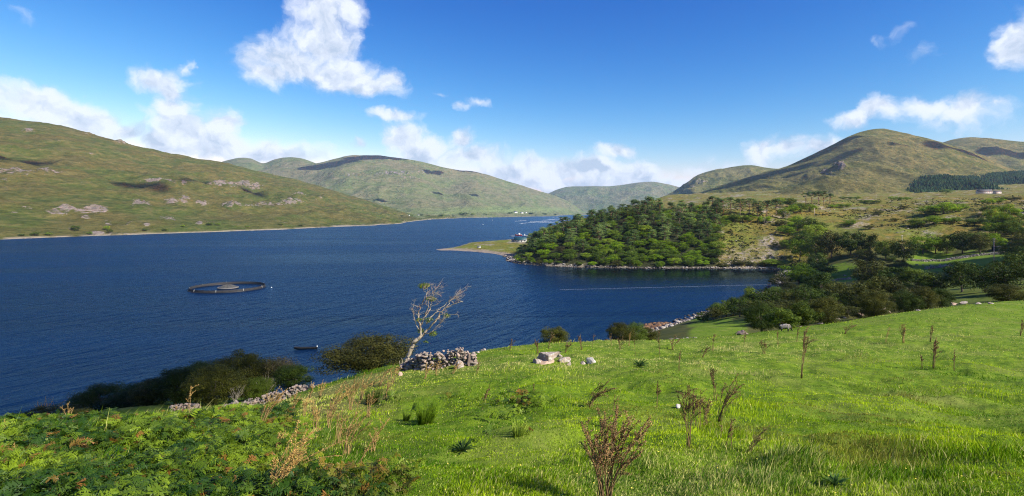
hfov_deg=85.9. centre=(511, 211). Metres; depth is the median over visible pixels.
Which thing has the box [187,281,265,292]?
fish cage
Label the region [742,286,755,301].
broadleaf tree
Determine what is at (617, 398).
dead dock
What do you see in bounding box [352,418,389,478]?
dead dock
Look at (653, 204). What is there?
pine tree
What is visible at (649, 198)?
pine tree
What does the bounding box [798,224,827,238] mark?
shrub
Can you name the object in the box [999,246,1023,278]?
broadleaf tree
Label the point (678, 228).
pine tree
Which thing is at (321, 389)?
dead dock
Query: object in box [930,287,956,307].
bush
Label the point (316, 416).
dead dock
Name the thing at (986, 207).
broadleaf tree
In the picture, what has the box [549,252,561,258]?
broadleaf tree
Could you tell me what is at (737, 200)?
pine tree
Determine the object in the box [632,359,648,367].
thistle
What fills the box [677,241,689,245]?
broadleaf tree
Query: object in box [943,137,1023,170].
hill
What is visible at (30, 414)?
bush
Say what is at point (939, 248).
broadleaf tree
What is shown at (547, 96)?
sky
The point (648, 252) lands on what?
broadleaf tree
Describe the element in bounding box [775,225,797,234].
shrub
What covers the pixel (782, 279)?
broadleaf tree
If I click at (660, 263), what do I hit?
shore shrub
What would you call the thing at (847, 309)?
thorn bush
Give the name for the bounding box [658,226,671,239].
pine tree
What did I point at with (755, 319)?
bush
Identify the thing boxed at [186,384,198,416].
dead dock
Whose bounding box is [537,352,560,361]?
boulder
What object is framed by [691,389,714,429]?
dead dock
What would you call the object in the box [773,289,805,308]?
broadleaf tree
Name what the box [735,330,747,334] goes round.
boulder
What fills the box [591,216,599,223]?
pine tree
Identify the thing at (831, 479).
thistle
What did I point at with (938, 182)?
conifer plantation
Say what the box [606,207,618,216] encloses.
pine tree
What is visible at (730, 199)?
pine tree
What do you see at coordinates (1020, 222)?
broadleaf tree
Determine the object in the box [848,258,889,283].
broadleaf tree
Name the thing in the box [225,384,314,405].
dry stone wall
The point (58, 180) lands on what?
hill
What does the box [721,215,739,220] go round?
shrub
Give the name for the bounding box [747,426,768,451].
dead dock
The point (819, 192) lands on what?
pine tree
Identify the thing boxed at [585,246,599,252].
broadleaf tree
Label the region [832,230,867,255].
broadleaf tree
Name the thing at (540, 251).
broadleaf tree
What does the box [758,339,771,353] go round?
dead dock
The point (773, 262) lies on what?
shrub
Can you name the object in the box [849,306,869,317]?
thorn bush
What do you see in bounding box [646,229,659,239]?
pine tree
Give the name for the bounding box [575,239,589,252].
pine tree
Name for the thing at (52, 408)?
bush
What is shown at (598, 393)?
dead dock
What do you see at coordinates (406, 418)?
rush clump
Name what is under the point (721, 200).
pine tree
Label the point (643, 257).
broadleaf tree
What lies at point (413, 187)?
hill
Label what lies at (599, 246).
broadleaf tree
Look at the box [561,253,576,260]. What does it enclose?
broadleaf tree
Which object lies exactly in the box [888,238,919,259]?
broadleaf tree
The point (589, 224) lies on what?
pine tree
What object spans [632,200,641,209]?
pine tree
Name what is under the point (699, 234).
pine tree
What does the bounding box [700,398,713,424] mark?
dead dock
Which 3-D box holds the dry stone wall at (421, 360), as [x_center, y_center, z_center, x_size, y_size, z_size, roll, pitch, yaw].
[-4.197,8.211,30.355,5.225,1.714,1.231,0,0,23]
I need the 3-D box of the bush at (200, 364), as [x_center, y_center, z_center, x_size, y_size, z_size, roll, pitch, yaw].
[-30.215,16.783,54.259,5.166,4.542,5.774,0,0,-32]
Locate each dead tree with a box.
[229,386,244,401]
[399,280,470,365]
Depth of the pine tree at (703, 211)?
552.48 m
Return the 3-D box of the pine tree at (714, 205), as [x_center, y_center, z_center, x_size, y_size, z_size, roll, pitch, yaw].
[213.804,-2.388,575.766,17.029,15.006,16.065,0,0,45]
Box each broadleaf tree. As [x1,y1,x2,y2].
[535,249,549,254]
[538,241,550,248]
[543,242,557,248]
[549,232,564,241]
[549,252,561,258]
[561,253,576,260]
[562,242,574,248]
[563,249,576,254]
[573,236,585,241]
[577,228,589,232]
[579,233,592,238]
[580,252,590,258]
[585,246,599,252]
[587,239,601,245]
[590,251,606,256]
[590,254,601,261]
[596,244,609,249]
[598,248,612,255]
[598,258,610,263]
[600,238,614,243]
[605,230,620,236]
[605,255,619,262]
[607,221,615,227]
[609,241,624,248]
[609,248,623,253]
[610,234,625,241]
[618,251,637,257]
[619,210,635,216]
[622,244,634,250]
[622,257,636,263]
[624,231,639,236]
[625,224,641,230]
[631,255,648,261]
[633,239,649,246]
[634,247,646,252]
[637,225,652,231]
[639,231,647,237]
[644,238,660,243]
[644,248,660,255]
[648,242,666,249]
[648,254,663,260]
[655,249,674,256]
[656,239,670,245]
[660,245,678,250]
[662,254,679,259]
[666,258,681,263]
[667,241,678,245]
[668,249,680,255]
[676,245,689,250]
[677,235,695,241]
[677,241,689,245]
[680,253,696,260]
[682,232,696,235]
[682,259,694,264]
[686,250,701,255]
[687,238,703,246]
[693,255,708,260]
[694,247,707,253]
[695,260,708,264]
[695,311,709,320]
[698,243,711,247]
[702,236,719,243]
[702,307,723,319]
[707,241,725,248]
[707,248,725,257]
[708,257,719,263]
[710,233,723,237]
[711,228,722,232]
[713,300,737,316]
[719,219,731,224]
[726,297,750,316]
[727,214,742,220]
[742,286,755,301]
[743,215,756,220]
[745,287,787,304]
[756,216,772,222]
[768,273,793,287]
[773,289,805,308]
[776,208,792,217]
[777,262,821,284]
[781,197,797,204]
[784,204,799,213]
[787,238,809,260]
[791,203,808,211]
[791,285,831,302]
[799,234,827,258]
[802,271,835,291]
[803,204,820,211]
[804,252,827,268]
[807,262,837,274]
[815,230,842,257]
[818,281,850,299]
[828,280,879,307]
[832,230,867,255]
[848,249,877,264]
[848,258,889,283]
[852,233,885,250]
[863,274,903,309]
[871,240,898,259]
[872,266,913,287]
[881,282,910,295]
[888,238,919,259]
[899,267,936,287]
[906,232,941,253]
[917,269,951,289]
[925,235,947,253]
[937,234,958,252]
[940,261,978,291]
[948,230,978,253]
[958,263,1008,291]
[967,232,991,236]
[967,233,997,253]
[976,205,999,211]
[979,222,1008,232]
[979,259,1023,292]
[982,207,1002,221]
[982,233,1007,245]
[986,212,1021,224]
[989,231,1003,242]
[995,204,1022,215]
[996,239,1023,257]
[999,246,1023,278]
[1000,220,1021,233]
[1001,219,1023,228]
[1002,217,1023,222]
[1007,226,1023,234]
[1009,232,1023,240]
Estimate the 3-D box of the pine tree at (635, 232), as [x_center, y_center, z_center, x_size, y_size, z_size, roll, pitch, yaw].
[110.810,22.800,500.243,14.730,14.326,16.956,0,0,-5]
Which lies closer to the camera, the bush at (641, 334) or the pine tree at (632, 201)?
the bush at (641, 334)
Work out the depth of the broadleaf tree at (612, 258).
451.83 m
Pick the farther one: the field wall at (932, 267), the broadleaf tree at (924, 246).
the broadleaf tree at (924, 246)
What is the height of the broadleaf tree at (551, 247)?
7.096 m
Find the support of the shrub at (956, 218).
on the ground at (731, 324)
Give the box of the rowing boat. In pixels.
[294,346,317,349]
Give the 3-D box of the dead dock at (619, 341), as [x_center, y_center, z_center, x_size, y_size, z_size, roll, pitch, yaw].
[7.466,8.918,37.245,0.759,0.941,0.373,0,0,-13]
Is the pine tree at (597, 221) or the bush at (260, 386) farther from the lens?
the pine tree at (597, 221)
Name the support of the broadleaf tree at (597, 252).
on the ground at (731, 324)
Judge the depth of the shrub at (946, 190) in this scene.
1470.58 m
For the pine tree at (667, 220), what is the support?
on the ground at (731, 324)
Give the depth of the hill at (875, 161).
2891.77 m
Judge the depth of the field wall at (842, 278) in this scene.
294.09 m
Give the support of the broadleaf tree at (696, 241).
on the ground at (731, 324)
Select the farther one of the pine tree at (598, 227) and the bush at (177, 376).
the pine tree at (598, 227)
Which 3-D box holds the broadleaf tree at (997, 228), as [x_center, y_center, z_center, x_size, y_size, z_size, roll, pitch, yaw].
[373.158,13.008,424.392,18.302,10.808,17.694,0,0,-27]
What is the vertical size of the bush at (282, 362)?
4.130 m
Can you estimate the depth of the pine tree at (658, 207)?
584.21 m
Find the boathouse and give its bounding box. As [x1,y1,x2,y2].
[514,237,526,241]
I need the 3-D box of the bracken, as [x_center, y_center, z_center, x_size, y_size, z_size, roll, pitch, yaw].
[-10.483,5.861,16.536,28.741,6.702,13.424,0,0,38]
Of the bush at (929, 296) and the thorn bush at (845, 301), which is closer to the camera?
the bush at (929, 296)
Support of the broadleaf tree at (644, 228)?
on the ground at (731, 324)
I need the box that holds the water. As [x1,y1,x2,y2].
[0,215,781,415]
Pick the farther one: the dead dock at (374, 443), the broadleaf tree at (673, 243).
the broadleaf tree at (673, 243)
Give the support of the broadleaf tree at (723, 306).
on the ground at (731, 324)
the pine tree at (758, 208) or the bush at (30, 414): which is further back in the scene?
the pine tree at (758, 208)
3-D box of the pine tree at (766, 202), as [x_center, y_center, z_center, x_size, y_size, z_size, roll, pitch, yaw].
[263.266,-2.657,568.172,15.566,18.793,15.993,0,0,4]
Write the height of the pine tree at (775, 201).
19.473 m
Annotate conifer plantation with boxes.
[907,170,1023,192]
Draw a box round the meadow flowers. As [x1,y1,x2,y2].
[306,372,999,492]
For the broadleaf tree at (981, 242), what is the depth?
372.77 m
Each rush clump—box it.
[365,383,384,404]
[402,410,412,420]
[414,392,442,424]
[511,419,530,436]
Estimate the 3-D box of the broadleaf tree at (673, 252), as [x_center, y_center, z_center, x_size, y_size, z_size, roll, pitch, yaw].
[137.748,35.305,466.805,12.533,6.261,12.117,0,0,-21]
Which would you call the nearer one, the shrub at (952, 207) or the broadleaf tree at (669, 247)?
the broadleaf tree at (669, 247)
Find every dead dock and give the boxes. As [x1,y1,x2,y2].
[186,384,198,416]
[259,386,286,422]
[266,420,322,493]
[275,431,288,450]
[290,390,301,408]
[302,396,312,415]
[302,440,345,468]
[308,400,321,437]
[318,380,325,399]
[325,402,337,428]
[328,380,354,416]
[335,409,349,442]
[340,400,372,456]
[345,377,361,409]
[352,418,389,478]
[360,373,379,399]
[366,392,376,417]
[369,428,380,452]
[378,365,401,385]
[383,378,391,399]
[390,366,400,382]
[424,363,431,378]
[434,361,441,375]
[482,384,489,408]
[534,339,538,353]
[565,340,573,352]
[579,404,651,495]
[587,378,617,406]
[613,396,621,425]
[617,336,627,348]
[656,380,660,406]
[670,336,681,349]
[676,384,703,447]
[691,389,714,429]
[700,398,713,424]
[701,346,711,357]
[709,368,716,399]
[718,373,743,421]
[725,418,735,447]
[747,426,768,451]
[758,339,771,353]
[801,326,816,377]
[844,323,856,333]
[899,324,907,342]
[930,325,935,341]
[931,338,941,367]
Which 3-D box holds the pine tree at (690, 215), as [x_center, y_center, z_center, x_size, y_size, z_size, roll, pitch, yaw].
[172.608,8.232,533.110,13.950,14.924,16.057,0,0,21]
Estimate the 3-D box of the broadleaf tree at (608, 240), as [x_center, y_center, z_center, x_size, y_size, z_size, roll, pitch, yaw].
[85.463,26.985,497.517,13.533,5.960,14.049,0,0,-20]
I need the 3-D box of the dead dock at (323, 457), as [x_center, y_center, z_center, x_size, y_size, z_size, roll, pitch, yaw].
[-2.616,3.242,7.157,0.919,0.568,0.139,0,0,0]
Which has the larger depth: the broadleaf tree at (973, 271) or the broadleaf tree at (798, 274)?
the broadleaf tree at (798, 274)
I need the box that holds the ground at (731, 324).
[87,184,1023,495]
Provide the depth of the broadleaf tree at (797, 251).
438.98 m
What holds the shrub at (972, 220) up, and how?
on the ground at (731, 324)
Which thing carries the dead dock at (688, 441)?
on the ground at (731, 324)
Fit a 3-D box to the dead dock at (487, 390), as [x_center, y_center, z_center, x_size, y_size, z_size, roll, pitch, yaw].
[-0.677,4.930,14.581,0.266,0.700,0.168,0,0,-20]
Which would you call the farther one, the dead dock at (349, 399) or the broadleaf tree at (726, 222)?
the broadleaf tree at (726, 222)
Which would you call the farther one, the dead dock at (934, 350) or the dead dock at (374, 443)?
the dead dock at (934, 350)
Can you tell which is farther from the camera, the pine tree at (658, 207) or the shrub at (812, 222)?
the pine tree at (658, 207)
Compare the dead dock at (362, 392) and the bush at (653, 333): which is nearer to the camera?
the dead dock at (362, 392)
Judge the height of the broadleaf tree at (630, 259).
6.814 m
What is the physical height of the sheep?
0.743 m
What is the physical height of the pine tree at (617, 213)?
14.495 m
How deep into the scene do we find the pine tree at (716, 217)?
526.98 m
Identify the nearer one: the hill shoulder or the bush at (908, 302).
the bush at (908, 302)
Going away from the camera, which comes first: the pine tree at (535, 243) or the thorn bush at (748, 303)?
the thorn bush at (748, 303)
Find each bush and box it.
[9,410,45,417]
[24,401,81,417]
[63,407,95,413]
[66,381,126,411]
[70,225,80,229]
[99,389,146,408]
[108,379,155,405]
[124,375,180,406]
[147,365,202,404]
[179,361,252,406]
[186,360,223,396]
[201,348,255,400]
[225,352,280,400]
[239,376,276,400]
[240,354,309,391]
[271,363,314,391]
[306,330,420,375]
[540,325,569,342]
[605,322,637,340]
[622,322,648,340]
[638,327,660,339]
[739,300,772,308]
[741,298,776,330]
[746,301,785,317]
[759,307,801,329]
[774,301,803,315]
[786,300,824,326]
[788,297,815,316]
[806,295,846,324]
[827,293,848,305]
[840,295,859,306]
[842,305,856,317]
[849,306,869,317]
[852,289,897,316]
[880,290,903,310]
[884,256,896,261]
[885,289,926,312]
[897,263,914,268]
[905,285,928,292]
[907,286,943,309]
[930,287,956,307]
[981,283,1023,301]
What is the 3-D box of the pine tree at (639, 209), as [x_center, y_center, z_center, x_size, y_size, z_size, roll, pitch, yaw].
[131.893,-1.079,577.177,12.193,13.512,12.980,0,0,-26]
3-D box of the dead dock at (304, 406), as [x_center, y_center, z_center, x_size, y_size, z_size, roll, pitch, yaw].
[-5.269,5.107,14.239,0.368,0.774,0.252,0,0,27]
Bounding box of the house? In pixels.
[975,189,991,193]
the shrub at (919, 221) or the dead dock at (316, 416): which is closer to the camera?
the dead dock at (316, 416)
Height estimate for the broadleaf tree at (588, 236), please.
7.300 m
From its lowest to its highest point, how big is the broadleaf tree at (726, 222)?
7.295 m
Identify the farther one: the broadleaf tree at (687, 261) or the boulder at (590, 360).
the broadleaf tree at (687, 261)
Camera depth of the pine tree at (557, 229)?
527.13 m
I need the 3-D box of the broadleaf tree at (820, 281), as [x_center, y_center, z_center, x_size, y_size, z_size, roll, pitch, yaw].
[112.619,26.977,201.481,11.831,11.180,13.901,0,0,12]
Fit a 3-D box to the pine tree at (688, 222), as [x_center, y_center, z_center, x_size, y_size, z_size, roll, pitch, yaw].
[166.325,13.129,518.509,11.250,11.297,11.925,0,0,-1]
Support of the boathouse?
on the ground at (731, 324)
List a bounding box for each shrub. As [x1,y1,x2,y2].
[611,260,622,266]
[632,260,641,266]
[655,261,664,267]
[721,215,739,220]
[730,260,746,264]
[758,259,789,265]
[773,220,786,225]
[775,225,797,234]
[779,240,790,247]
[786,215,802,222]
[787,221,802,230]
[790,231,815,242]
[794,217,818,229]
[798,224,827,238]
[818,222,828,227]
[841,219,857,224]
[906,217,931,226]
[911,204,948,214]
[922,215,951,223]
[925,202,964,213]
[939,189,955,193]
[942,202,969,211]
[951,217,961,222]
[963,218,986,224]
[980,198,997,203]
[991,197,1007,202]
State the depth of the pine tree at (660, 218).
524.59 m
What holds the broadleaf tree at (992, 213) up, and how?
on the ground at (731, 324)
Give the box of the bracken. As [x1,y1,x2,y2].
[0,385,553,495]
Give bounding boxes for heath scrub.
[715,195,1023,268]
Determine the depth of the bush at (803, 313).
67.11 m
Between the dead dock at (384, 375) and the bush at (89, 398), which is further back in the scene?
the bush at (89, 398)
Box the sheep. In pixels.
[779,324,792,331]
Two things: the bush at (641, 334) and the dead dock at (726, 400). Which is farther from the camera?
the bush at (641, 334)
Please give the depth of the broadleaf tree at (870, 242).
393.78 m
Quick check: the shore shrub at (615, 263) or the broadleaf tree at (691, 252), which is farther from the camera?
the broadleaf tree at (691, 252)
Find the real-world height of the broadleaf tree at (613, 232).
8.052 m
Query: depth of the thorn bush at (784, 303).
128.56 m
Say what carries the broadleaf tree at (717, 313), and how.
on the ground at (731, 324)
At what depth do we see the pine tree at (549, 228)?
538.29 m
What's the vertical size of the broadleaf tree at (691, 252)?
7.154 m
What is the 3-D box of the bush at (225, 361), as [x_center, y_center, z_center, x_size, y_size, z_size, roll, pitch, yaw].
[-26.329,15.749,51.931,6.275,5.045,6.580,0,0,-13]
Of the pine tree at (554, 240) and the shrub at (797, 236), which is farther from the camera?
the pine tree at (554, 240)
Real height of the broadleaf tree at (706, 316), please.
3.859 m
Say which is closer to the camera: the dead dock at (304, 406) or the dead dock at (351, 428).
the dead dock at (351, 428)
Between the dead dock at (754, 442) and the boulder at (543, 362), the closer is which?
the dead dock at (754, 442)
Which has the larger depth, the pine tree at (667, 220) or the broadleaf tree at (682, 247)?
the pine tree at (667, 220)
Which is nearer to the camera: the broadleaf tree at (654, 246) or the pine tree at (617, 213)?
the broadleaf tree at (654, 246)
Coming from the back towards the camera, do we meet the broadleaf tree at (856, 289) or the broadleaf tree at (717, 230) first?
the broadleaf tree at (717, 230)
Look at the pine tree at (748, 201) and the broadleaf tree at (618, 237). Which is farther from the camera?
the pine tree at (748, 201)
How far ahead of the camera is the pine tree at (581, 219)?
558.78 m
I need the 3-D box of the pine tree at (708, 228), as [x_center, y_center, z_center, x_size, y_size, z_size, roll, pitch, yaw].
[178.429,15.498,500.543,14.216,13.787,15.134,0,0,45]
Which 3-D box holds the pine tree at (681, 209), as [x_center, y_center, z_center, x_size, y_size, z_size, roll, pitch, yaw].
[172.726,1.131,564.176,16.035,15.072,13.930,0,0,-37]
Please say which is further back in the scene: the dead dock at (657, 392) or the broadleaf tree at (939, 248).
the broadleaf tree at (939, 248)
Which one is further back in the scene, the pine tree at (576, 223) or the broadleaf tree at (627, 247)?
the pine tree at (576, 223)
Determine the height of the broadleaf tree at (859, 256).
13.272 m
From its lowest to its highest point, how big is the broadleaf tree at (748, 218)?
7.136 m
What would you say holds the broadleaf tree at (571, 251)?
on the ground at (731, 324)
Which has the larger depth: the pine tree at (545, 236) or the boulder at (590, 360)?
the pine tree at (545, 236)
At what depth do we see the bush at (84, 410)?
38.16 m
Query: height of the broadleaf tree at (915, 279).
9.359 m
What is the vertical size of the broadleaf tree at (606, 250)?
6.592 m
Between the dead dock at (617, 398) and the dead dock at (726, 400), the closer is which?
the dead dock at (617, 398)
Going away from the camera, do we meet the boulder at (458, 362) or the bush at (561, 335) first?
the boulder at (458, 362)
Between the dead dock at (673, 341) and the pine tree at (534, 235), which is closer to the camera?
the dead dock at (673, 341)
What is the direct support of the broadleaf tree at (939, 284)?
on the ground at (731, 324)
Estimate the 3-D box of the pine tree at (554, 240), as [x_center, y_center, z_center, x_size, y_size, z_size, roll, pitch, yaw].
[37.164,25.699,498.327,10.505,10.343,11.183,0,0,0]
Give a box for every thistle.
[448,438,474,454]
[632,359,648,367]
[813,472,849,487]
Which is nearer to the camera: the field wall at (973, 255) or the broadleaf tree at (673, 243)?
the field wall at (973, 255)
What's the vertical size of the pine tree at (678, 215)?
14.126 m
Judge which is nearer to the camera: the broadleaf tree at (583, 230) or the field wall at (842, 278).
the field wall at (842, 278)
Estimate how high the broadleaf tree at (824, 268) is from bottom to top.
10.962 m
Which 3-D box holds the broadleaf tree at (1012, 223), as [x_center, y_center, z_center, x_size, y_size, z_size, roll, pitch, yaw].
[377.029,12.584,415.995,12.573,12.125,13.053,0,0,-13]
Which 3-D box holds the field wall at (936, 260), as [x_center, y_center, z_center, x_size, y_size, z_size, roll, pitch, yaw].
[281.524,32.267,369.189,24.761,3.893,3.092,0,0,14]
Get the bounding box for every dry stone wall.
[169,403,199,411]
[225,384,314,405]
[400,347,477,370]
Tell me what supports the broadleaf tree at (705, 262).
on the ground at (731, 324)
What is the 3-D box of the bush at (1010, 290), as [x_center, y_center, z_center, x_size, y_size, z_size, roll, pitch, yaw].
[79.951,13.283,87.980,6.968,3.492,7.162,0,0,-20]
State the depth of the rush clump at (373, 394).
18.74 m
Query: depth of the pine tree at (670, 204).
608.06 m
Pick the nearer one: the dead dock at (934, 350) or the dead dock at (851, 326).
the dead dock at (934, 350)
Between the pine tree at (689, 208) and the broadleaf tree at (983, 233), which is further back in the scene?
the pine tree at (689, 208)
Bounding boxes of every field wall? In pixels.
[830,277,850,280]
[910,257,952,261]
[924,264,951,268]
[953,252,1002,259]
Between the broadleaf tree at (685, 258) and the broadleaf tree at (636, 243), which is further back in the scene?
the broadleaf tree at (636, 243)
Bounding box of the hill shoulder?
[666,165,774,195]
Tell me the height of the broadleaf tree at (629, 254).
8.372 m
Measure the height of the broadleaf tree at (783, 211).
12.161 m
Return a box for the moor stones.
[719,199,1023,268]
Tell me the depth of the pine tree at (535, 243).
502.72 m
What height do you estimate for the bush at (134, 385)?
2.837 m
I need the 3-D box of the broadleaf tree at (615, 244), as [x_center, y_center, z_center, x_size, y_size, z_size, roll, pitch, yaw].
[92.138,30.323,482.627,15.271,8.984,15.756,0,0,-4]
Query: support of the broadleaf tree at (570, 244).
on the ground at (731, 324)
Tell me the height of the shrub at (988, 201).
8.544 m
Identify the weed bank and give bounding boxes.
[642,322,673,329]
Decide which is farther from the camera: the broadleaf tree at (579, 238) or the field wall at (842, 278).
the broadleaf tree at (579, 238)
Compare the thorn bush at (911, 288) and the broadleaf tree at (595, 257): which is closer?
the thorn bush at (911, 288)
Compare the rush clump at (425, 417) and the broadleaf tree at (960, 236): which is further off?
the broadleaf tree at (960, 236)
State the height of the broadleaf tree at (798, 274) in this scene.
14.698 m
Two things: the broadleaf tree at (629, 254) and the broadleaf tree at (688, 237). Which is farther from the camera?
the broadleaf tree at (688, 237)
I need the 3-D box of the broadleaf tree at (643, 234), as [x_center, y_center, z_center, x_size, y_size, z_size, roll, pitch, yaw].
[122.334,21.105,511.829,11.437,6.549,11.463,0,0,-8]
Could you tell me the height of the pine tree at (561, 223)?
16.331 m
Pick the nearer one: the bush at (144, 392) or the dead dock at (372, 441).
the dead dock at (372, 441)
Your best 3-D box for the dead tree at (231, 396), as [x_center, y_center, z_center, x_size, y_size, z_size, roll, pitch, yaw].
[-19.998,13.457,40.028,1.035,1.661,1.302,0,0,-14]
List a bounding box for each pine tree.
[523,241,532,249]
[528,238,539,250]
[530,233,538,239]
[538,226,551,239]
[539,234,550,243]
[545,226,552,235]
[548,235,557,243]
[553,225,562,233]
[557,216,567,230]
[561,223,576,234]
[562,231,575,242]
[564,228,577,239]
[571,220,582,232]
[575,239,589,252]
[577,215,584,223]
[582,220,595,229]
[584,209,596,220]
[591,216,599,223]
[592,224,603,239]
[593,223,608,238]
[596,210,605,218]
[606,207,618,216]
[610,210,622,220]
[615,225,623,233]
[622,236,632,245]
[625,229,640,241]
[629,199,636,207]
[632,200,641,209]
[632,204,643,214]
[633,215,644,229]
[637,215,648,225]
[641,201,651,213]
[644,196,656,208]
[646,201,655,211]
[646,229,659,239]
[649,212,657,221]
[654,202,664,213]
[654,213,666,227]
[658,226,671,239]
[660,217,673,230]
[667,202,675,208]
[671,226,681,237]
[674,212,685,223]
[675,206,686,217]
[683,213,695,227]
[684,220,692,230]
[686,203,696,211]
[694,229,703,238]
[695,209,708,219]
[695,214,707,228]
[699,222,715,235]
[700,205,710,212]
[707,196,718,203]
[709,202,724,213]
[709,213,724,226]
[715,198,729,213]
[727,197,735,208]
[733,198,746,210]
[743,198,756,212]
[750,200,765,215]
[759,200,775,215]
[771,199,785,212]
[814,191,824,202]
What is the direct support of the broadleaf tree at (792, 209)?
on the ground at (731, 324)
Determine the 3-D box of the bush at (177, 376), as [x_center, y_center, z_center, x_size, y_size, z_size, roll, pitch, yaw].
[-30.270,16.032,50.008,4.870,3.649,5.200,0,0,-35]
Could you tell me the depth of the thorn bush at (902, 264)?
295.97 m
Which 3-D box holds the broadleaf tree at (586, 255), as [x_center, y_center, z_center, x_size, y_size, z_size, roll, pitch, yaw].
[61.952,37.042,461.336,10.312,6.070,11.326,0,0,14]
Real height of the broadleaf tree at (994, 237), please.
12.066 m
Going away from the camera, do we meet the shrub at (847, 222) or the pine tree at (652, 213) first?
the shrub at (847, 222)
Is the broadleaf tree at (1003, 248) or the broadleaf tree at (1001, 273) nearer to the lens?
the broadleaf tree at (1001, 273)
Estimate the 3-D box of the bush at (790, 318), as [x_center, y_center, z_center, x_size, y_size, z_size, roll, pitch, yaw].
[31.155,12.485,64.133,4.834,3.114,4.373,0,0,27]
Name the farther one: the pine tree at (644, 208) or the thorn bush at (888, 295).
the pine tree at (644, 208)
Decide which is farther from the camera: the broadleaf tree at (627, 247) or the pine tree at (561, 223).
the pine tree at (561, 223)
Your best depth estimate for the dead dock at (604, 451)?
5.58 m
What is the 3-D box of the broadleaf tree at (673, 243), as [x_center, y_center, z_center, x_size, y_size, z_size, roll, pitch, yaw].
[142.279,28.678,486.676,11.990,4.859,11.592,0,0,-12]
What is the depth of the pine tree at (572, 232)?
503.04 m
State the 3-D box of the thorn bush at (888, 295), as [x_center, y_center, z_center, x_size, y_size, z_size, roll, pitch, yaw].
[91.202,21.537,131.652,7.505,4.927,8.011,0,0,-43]
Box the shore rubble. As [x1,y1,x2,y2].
[503,255,789,339]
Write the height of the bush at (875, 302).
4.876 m
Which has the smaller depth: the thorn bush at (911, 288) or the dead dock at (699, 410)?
the dead dock at (699, 410)
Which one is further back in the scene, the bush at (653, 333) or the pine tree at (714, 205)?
the pine tree at (714, 205)
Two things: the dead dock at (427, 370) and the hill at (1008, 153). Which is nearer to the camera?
the dead dock at (427, 370)
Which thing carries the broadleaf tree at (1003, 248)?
on the ground at (731, 324)
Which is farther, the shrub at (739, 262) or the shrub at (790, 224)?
the shrub at (790, 224)
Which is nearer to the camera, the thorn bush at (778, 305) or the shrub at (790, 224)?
the thorn bush at (778, 305)
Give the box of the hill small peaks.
[223,157,313,170]
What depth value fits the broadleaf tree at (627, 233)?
510.43 m
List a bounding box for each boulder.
[455,360,463,368]
[467,354,476,365]
[533,358,541,363]
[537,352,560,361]
[540,359,554,364]
[558,357,570,362]
[586,357,595,363]
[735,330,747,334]
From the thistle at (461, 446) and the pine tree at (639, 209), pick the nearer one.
the thistle at (461, 446)
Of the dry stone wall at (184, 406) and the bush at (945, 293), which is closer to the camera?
the dry stone wall at (184, 406)
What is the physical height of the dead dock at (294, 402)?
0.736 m
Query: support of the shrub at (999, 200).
on the ground at (731, 324)
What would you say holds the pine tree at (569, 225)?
on the ground at (731, 324)
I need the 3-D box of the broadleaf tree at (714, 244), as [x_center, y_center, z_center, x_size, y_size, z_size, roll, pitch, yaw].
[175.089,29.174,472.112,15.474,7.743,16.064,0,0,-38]
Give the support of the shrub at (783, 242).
on the ground at (731, 324)
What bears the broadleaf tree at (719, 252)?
on the ground at (731, 324)
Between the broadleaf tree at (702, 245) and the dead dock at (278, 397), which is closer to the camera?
the dead dock at (278, 397)
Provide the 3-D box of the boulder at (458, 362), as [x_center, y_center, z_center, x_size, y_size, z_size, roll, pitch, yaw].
[-2.700,7.964,28.489,0.493,0.566,0.384,0,0,-22]
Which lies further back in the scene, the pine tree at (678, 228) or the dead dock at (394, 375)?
the pine tree at (678, 228)
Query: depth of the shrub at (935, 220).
483.81 m
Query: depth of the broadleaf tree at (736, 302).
186.07 m
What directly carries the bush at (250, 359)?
on the ground at (731, 324)
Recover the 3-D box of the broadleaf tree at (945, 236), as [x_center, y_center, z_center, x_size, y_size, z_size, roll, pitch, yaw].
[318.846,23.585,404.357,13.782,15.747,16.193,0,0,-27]
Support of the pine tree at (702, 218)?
on the ground at (731, 324)
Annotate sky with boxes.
[0,0,1023,192]
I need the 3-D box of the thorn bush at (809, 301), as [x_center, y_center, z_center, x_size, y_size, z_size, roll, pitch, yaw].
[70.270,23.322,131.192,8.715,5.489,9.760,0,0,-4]
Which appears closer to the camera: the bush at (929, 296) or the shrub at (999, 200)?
the bush at (929, 296)
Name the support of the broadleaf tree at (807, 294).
on the ground at (731, 324)
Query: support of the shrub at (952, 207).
on the ground at (731, 324)
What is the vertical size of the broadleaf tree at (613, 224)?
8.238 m
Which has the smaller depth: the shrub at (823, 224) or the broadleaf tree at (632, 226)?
the shrub at (823, 224)
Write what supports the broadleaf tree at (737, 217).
on the ground at (731, 324)
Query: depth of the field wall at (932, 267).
306.70 m
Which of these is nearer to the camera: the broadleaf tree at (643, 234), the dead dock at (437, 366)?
the dead dock at (437, 366)
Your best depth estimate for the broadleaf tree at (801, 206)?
618.57 m
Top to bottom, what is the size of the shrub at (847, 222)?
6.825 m
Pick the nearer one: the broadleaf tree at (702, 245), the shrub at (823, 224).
the broadleaf tree at (702, 245)
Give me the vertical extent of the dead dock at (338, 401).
1.071 m
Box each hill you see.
[0,117,455,239]
[258,155,586,218]
[548,182,678,214]
[627,129,1023,207]
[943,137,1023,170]

